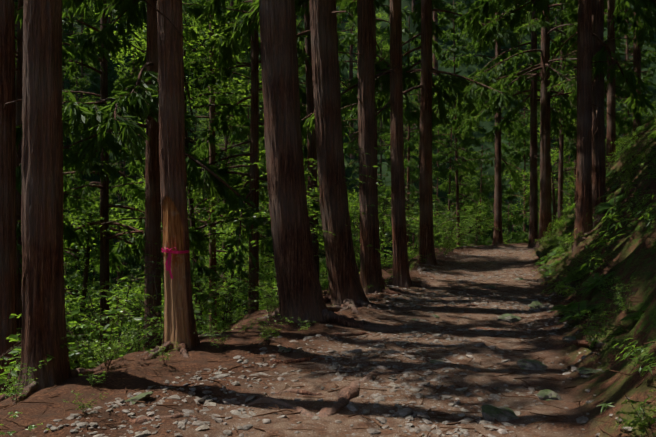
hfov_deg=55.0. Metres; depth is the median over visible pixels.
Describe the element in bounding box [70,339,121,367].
broadleaf
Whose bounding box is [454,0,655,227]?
cedar tree
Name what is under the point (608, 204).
moss patch
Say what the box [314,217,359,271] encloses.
shrub
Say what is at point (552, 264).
seedling
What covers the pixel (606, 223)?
bank plant
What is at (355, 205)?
broadleaf
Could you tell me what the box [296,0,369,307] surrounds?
cedar
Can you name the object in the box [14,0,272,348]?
cedar tree
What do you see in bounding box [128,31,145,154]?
cedar
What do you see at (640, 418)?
seedling
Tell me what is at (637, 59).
cedar
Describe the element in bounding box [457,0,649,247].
cedar tree
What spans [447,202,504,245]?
shrub
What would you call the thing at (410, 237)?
broadleaf
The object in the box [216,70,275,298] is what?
cedar
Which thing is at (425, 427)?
trail stones
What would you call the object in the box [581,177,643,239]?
bank plant
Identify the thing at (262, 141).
tree
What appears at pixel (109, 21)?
cedar
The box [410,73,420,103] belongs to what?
broadleaf
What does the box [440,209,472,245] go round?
cedar
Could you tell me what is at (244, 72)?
tree
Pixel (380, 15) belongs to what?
broadleaf
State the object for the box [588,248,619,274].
seedling
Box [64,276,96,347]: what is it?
broadleaf
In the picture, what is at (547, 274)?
bank plant
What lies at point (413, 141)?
cedar
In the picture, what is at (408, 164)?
tree
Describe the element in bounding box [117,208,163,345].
cedar
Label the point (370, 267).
cedar
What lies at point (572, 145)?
cedar
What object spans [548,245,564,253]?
bank plant
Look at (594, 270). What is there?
seedling
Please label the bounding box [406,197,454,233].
shrub
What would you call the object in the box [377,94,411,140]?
broadleaf
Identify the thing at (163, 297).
broadleaf
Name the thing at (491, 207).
tree
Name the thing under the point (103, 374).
seedling
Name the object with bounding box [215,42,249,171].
cedar
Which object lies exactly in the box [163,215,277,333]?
broadleaf
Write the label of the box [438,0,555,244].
cedar tree
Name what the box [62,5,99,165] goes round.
cedar
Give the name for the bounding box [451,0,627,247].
cedar tree
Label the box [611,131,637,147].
bank plant
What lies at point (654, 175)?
bank plant
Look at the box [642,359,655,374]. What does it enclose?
bank plant
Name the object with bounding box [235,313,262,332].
seedling
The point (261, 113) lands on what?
cedar
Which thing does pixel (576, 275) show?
moss patch
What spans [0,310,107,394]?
shrub
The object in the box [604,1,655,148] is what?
cedar
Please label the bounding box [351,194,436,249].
shrub
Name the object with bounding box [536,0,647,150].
cedar
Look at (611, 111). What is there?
cedar
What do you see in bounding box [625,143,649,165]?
bank plant
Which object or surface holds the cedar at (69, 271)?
on the ground
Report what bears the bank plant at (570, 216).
on the ground
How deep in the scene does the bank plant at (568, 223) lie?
19.98 m
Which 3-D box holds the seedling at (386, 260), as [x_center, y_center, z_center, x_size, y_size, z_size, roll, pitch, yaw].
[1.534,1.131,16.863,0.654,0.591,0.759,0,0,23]
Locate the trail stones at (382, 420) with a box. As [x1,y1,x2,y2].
[132,250,570,436]
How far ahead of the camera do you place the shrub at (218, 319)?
17.84 m
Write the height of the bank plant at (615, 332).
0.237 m
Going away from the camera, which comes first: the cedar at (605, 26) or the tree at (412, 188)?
the tree at (412, 188)
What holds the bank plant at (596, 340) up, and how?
on the ground
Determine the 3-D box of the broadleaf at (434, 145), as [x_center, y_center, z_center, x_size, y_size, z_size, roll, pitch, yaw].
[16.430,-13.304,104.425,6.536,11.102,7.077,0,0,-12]
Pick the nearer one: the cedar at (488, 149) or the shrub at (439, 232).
the shrub at (439, 232)
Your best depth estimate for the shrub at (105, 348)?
6.57 m
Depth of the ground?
6.68 m
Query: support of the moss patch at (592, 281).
on the ground
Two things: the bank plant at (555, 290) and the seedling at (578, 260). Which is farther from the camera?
the seedling at (578, 260)
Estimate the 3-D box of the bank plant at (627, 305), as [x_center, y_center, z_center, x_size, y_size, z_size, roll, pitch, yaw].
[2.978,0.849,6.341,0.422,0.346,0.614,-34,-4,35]
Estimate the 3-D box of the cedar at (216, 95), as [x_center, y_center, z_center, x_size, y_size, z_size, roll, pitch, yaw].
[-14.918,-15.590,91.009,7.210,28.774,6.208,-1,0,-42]
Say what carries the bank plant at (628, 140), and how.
on the ground
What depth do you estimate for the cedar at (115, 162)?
74.98 m
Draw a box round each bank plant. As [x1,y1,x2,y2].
[528,242,546,255]
[532,265,548,275]
[539,277,567,301]
[540,269,556,278]
[547,208,569,228]
[547,224,566,240]
[547,249,563,261]
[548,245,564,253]
[548,262,567,273]
[548,267,585,299]
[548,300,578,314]
[550,245,567,261]
[553,234,571,251]
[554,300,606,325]
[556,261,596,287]
[561,245,603,282]
[562,218,574,228]
[565,207,574,223]
[566,228,582,242]
[575,232,602,246]
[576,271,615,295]
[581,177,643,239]
[582,224,623,258]
[583,325,617,357]
[585,207,623,231]
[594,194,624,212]
[596,276,639,313]
[598,389,654,436]
[600,178,637,206]
[600,208,633,225]
[601,320,624,335]
[605,171,613,185]
[606,147,618,161]
[610,161,634,182]
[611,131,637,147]
[611,338,646,369]
[612,145,634,163]
[616,132,637,144]
[618,160,633,176]
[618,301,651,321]
[621,137,643,154]
[621,197,646,224]
[622,141,655,162]
[624,133,655,168]
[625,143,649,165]
[625,191,655,236]
[628,347,655,386]
[630,120,647,134]
[638,163,655,179]
[640,122,655,139]
[640,161,655,181]
[642,111,655,126]
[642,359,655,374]
[644,116,655,129]
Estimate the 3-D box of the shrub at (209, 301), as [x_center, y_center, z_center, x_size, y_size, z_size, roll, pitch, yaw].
[-2.659,1.796,10.881,2.690,1.584,1.803,0,0,-18]
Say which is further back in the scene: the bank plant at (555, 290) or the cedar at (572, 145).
the cedar at (572, 145)
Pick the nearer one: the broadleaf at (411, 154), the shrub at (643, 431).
the shrub at (643, 431)
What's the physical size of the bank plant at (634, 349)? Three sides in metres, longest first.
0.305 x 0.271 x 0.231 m
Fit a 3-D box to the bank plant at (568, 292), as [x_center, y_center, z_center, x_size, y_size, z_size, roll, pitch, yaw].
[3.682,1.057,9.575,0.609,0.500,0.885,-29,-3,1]
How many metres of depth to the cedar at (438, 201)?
85.17 m
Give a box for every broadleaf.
[63,130,93,188]
[63,188,117,330]
[63,196,163,368]
[63,210,91,288]
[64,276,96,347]
[67,56,98,102]
[68,200,111,289]
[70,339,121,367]
[73,13,99,61]
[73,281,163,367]
[85,7,275,334]
[110,64,138,119]
[127,263,234,345]
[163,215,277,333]
[182,0,206,99]
[186,105,208,150]
[189,115,224,145]
[223,159,328,321]
[318,186,408,287]
[319,263,327,287]
[340,73,357,114]
[345,8,388,71]
[376,39,405,120]
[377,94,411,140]
[384,208,416,245]
[409,206,446,251]
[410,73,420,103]
[410,144,432,175]
[411,105,447,151]
[433,93,465,135]
[438,176,493,243]
[474,203,492,242]
[501,67,617,231]
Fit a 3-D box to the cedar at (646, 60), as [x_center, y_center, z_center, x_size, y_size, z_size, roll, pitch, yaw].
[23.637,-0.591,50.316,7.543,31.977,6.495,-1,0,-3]
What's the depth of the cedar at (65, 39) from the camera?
90.30 m
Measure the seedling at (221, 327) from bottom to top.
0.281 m
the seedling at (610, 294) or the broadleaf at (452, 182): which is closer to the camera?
the seedling at (610, 294)
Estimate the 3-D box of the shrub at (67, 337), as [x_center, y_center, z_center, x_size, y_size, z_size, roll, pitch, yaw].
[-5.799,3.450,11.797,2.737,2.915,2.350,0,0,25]
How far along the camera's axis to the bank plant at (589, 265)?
9.66 m
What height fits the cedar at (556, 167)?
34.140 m
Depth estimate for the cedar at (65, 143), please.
86.04 m
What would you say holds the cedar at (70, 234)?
on the ground
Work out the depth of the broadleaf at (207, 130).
94.19 m
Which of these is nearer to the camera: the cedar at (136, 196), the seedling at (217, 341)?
the seedling at (217, 341)
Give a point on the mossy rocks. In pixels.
(492, 413)
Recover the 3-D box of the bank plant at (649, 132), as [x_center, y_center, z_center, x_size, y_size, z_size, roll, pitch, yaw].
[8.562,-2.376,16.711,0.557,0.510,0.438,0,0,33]
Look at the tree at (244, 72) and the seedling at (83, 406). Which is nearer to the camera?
the seedling at (83, 406)
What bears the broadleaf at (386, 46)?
on the ground
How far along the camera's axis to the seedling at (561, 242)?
16.51 m
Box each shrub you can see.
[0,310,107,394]
[0,333,79,378]
[16,328,81,372]
[65,276,200,366]
[65,310,138,368]
[85,293,143,366]
[93,275,242,344]
[101,239,239,348]
[131,305,223,337]
[191,147,389,253]
[192,265,272,329]
[238,282,278,307]
[311,223,415,269]
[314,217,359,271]
[348,173,419,263]
[350,218,414,262]
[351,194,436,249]
[387,192,454,254]
[392,241,418,262]
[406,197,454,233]
[406,221,481,247]
[433,216,485,246]
[439,226,468,247]
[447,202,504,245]
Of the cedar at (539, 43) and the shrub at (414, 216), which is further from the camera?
the cedar at (539, 43)
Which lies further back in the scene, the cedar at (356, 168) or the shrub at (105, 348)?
the cedar at (356, 168)
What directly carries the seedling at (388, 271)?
on the ground
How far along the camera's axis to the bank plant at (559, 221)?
21.46 m
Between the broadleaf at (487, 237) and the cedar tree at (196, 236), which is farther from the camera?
the broadleaf at (487, 237)
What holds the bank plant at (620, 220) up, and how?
on the ground
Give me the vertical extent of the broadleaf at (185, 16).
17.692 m
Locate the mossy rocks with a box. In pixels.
[125,251,602,420]
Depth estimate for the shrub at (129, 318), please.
21.93 m
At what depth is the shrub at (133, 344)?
7.79 m
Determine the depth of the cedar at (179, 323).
7.08 m
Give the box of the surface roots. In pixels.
[129,304,626,423]
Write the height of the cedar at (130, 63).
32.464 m
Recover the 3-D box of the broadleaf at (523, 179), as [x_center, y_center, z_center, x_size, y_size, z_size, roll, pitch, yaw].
[14.189,-2.186,40.112,6.645,14.590,7.571,0,0,-14]
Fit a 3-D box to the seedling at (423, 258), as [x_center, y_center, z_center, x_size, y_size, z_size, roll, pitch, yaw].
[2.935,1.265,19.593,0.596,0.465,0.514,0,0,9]
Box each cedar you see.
[0,0,21,390]
[14,0,144,375]
[17,0,194,392]
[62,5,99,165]
[62,9,83,104]
[62,11,76,44]
[62,68,71,168]
[62,70,99,308]
[63,4,98,59]
[63,162,79,301]
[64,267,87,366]
[74,274,99,342]
[85,25,122,156]
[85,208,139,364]
[93,69,144,327]
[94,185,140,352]
[108,12,111,23]
[109,81,137,287]
[111,2,144,168]
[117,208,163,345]
[125,121,145,280]
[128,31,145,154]
[131,147,145,280]
[156,0,199,350]
[184,0,250,107]
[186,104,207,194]
[187,0,260,159]
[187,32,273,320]
[191,220,237,322]
[196,0,384,293]
[197,215,217,259]
[202,15,240,165]
[206,197,235,294]
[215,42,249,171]
[216,55,247,272]
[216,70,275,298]
[233,239,266,314]
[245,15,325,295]
[245,92,263,159]
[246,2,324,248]
[249,0,327,322]
[261,119,328,306]
[295,0,412,287]
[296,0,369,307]
[297,3,375,276]
[299,0,440,253]
[318,220,325,272]
[337,0,389,158]
[343,109,390,220]
[349,204,359,270]
[351,142,383,271]
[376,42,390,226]
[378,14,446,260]
[387,82,419,229]
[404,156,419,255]
[405,80,439,188]
[408,0,417,16]
[410,2,454,76]
[416,103,479,255]
[417,114,455,242]
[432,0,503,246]
[439,127,483,243]
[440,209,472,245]
[445,105,476,242]
[446,123,485,242]
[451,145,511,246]
[456,1,516,59]
[460,225,484,245]
[475,74,513,191]
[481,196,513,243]
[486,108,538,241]
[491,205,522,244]
[501,98,539,242]
[505,105,539,224]
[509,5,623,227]
[511,17,575,210]
[514,2,573,124]
[519,169,539,242]
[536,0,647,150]
[537,28,606,228]
[542,0,655,252]
[543,0,635,169]
[551,87,572,204]
[551,137,576,231]
[552,134,573,216]
[556,53,628,216]
[568,0,650,136]
[568,1,654,96]
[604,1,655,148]
[604,11,655,154]
[615,8,655,37]
[616,93,646,139]
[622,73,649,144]
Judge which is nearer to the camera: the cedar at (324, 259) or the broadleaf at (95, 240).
the cedar at (324, 259)
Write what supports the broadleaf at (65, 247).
on the ground
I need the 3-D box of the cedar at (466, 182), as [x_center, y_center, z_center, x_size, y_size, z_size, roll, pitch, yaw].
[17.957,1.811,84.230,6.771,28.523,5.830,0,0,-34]
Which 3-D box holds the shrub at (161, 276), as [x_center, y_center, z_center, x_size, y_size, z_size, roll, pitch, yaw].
[-3.471,2.095,13.950,3.099,3.301,2.661,0,0,-25]
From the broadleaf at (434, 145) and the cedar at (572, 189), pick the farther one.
the broadleaf at (434, 145)
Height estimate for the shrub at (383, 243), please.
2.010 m
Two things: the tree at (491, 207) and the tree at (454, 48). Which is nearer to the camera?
the tree at (454, 48)
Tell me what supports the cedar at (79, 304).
on the ground
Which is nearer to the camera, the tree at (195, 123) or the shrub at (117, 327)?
the shrub at (117, 327)
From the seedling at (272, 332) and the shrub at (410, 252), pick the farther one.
the shrub at (410, 252)
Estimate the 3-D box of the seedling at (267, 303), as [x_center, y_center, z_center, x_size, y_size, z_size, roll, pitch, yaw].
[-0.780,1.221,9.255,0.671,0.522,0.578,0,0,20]
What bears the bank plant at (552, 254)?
on the ground
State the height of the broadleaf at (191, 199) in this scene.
15.071 m
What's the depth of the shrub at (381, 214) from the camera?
21.52 m
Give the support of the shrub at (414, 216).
on the ground
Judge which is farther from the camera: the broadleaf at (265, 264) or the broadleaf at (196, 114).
the broadleaf at (196, 114)
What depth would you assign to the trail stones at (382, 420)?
5.61 m
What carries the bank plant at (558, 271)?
on the ground
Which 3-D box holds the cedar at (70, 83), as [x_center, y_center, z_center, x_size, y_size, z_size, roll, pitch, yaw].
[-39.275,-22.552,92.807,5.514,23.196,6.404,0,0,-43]
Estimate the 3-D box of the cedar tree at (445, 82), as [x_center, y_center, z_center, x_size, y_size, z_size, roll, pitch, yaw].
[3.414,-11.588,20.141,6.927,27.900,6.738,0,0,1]
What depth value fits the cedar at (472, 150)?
93.45 m
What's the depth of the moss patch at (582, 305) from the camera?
8.17 m
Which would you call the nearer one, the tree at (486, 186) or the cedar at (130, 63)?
the tree at (486, 186)
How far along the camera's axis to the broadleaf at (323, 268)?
76.80 m
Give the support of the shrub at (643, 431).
on the ground
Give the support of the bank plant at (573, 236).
on the ground
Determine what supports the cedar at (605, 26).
on the ground
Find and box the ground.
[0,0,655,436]
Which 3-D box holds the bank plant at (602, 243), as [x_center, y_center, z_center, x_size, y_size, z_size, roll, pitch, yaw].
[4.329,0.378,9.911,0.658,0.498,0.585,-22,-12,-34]
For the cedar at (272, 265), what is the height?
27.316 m
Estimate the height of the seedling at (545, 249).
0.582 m
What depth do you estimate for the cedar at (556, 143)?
94.70 m
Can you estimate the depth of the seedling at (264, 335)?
7.41 m
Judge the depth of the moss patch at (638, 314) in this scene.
6.02 m
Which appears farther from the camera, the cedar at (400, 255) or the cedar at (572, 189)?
the cedar at (572, 189)
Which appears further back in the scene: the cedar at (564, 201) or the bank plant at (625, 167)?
the cedar at (564, 201)
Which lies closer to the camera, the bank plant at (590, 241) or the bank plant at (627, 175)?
the bank plant at (590, 241)
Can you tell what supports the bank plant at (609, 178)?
on the ground
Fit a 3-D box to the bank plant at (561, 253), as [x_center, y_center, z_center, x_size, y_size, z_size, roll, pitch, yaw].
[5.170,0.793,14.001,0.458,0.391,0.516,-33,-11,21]
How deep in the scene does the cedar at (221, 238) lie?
72.65 m
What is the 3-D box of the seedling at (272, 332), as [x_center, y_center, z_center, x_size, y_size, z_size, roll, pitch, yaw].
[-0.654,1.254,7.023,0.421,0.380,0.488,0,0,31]
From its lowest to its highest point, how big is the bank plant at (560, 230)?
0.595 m
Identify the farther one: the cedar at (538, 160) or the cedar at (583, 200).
the cedar at (538, 160)
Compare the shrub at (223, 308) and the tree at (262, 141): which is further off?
the tree at (262, 141)
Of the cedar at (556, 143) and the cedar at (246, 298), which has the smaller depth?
the cedar at (246, 298)
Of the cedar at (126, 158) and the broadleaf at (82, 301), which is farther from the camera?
the cedar at (126, 158)
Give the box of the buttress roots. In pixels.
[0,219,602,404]
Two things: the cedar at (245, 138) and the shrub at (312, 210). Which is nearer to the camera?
the shrub at (312, 210)
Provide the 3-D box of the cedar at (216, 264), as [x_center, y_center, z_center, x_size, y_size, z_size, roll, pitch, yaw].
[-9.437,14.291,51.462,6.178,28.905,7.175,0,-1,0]
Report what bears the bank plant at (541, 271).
on the ground
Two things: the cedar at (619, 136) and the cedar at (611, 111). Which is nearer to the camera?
the cedar at (611, 111)
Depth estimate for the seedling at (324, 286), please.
12.04 m
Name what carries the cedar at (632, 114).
on the ground
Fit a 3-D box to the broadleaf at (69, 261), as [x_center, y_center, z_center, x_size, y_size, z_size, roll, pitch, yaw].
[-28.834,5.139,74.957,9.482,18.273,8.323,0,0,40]
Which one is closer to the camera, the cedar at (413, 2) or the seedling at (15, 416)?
the seedling at (15, 416)
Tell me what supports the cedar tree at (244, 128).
on the ground
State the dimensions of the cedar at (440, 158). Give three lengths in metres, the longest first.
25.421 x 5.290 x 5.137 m
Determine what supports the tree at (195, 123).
on the ground
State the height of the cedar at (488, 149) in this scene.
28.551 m
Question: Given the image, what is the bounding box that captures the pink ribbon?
[161,247,189,278]
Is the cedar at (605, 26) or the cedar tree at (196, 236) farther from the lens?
the cedar at (605, 26)
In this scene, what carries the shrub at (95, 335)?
on the ground
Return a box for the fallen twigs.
[0,195,655,436]
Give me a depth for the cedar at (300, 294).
8.98 m
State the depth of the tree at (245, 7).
21.93 m
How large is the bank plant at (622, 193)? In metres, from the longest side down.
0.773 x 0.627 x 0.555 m
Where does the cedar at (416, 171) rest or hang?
on the ground
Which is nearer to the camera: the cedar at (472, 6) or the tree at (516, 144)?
the tree at (516, 144)
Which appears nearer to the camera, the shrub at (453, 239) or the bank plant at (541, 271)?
the bank plant at (541, 271)
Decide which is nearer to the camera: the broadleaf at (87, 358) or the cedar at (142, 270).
the broadleaf at (87, 358)
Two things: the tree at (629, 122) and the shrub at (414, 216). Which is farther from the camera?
the tree at (629, 122)
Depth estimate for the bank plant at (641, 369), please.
4.23 m
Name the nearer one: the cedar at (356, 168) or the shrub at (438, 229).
the shrub at (438, 229)
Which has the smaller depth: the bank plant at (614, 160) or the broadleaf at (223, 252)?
the bank plant at (614, 160)
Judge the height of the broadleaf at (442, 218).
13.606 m
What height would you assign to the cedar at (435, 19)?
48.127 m
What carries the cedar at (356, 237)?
on the ground
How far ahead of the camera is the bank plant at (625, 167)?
16.14 m
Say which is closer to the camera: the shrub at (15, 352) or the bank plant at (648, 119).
the shrub at (15, 352)
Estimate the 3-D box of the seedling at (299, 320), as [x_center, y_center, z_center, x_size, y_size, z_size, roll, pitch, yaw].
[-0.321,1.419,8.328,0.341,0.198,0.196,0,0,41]
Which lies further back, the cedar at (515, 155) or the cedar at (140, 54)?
the cedar at (140, 54)
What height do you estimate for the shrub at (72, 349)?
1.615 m
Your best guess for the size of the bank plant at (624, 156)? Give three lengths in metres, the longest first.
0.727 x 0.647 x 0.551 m
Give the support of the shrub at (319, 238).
on the ground
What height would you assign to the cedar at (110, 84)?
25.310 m
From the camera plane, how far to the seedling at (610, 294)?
7.54 m
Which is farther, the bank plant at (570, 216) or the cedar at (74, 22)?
the cedar at (74, 22)
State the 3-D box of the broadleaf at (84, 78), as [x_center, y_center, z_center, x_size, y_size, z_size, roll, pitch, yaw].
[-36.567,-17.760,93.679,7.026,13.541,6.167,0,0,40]
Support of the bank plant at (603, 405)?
on the ground
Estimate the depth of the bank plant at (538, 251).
20.12 m
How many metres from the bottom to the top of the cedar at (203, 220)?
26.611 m
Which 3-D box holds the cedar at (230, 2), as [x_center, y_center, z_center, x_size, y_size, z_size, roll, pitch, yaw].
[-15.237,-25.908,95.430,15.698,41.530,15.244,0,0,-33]
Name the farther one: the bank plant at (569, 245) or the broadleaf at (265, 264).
the broadleaf at (265, 264)
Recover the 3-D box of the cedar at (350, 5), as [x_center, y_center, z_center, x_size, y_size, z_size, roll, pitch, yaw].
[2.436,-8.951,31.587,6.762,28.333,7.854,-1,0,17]
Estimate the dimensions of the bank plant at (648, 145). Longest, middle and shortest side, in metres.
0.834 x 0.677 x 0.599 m
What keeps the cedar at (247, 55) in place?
on the ground
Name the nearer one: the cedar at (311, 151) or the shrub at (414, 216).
the cedar at (311, 151)
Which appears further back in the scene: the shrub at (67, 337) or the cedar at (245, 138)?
the cedar at (245, 138)
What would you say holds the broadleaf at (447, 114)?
on the ground
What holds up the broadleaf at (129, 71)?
on the ground
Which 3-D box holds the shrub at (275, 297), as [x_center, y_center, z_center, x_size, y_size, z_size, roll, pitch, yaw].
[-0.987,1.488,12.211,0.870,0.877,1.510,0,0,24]
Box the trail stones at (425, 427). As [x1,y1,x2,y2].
[32,244,641,436]
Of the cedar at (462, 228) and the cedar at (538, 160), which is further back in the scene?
the cedar at (538, 160)
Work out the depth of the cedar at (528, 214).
88.48 m
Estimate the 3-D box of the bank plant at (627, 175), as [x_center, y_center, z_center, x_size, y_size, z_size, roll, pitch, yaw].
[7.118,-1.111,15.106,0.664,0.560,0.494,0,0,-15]
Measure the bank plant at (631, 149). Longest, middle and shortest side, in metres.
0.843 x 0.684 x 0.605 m
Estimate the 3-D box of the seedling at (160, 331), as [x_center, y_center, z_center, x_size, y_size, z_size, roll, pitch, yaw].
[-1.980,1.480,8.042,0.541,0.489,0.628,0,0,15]
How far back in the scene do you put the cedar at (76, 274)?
59.97 m
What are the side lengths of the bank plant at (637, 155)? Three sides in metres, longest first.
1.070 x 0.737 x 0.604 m
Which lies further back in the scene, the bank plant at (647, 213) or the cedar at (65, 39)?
the cedar at (65, 39)
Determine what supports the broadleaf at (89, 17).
on the ground
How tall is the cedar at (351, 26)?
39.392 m
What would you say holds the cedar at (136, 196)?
on the ground
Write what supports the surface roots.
on the ground
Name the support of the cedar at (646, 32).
on the ground
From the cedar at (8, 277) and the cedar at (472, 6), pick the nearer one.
the cedar at (8, 277)
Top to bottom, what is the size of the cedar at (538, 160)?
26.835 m
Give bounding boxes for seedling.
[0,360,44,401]
[0,411,48,436]
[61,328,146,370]
[63,390,107,413]
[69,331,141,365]
[80,371,107,385]
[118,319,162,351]
[148,341,180,365]
[157,317,198,335]
[197,327,237,352]
[207,314,240,330]
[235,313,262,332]
[251,285,278,317]
[256,314,293,344]
[257,324,270,342]
[297,317,314,331]
[320,276,328,294]
[381,249,392,269]
[382,261,412,279]
[413,252,431,263]
[536,243,556,257]
[537,259,561,270]
[549,233,570,250]
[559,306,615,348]
[561,264,594,284]
[569,254,587,266]
[576,249,605,272]
[586,278,622,300]
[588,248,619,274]
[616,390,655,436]
[622,405,652,428]
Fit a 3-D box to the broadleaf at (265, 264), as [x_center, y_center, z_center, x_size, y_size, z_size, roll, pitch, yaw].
[-3.182,4.658,40.283,8.235,18.081,9.382,0,0,-2]
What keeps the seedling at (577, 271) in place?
on the ground
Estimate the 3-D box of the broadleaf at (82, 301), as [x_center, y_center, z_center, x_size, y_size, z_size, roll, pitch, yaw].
[-8.216,4.509,21.240,6.980,10.950,6.447,0,0,-33]
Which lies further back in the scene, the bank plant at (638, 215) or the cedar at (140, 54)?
the cedar at (140, 54)
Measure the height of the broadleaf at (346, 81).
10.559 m
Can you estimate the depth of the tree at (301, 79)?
37.43 m
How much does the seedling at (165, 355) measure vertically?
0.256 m
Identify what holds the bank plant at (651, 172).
on the ground
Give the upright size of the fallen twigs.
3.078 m
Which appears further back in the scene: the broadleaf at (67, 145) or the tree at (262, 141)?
the broadleaf at (67, 145)
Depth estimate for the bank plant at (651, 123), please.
20.05 m
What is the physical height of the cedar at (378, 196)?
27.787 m
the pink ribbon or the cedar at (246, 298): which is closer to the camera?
the pink ribbon
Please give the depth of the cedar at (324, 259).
52.19 m

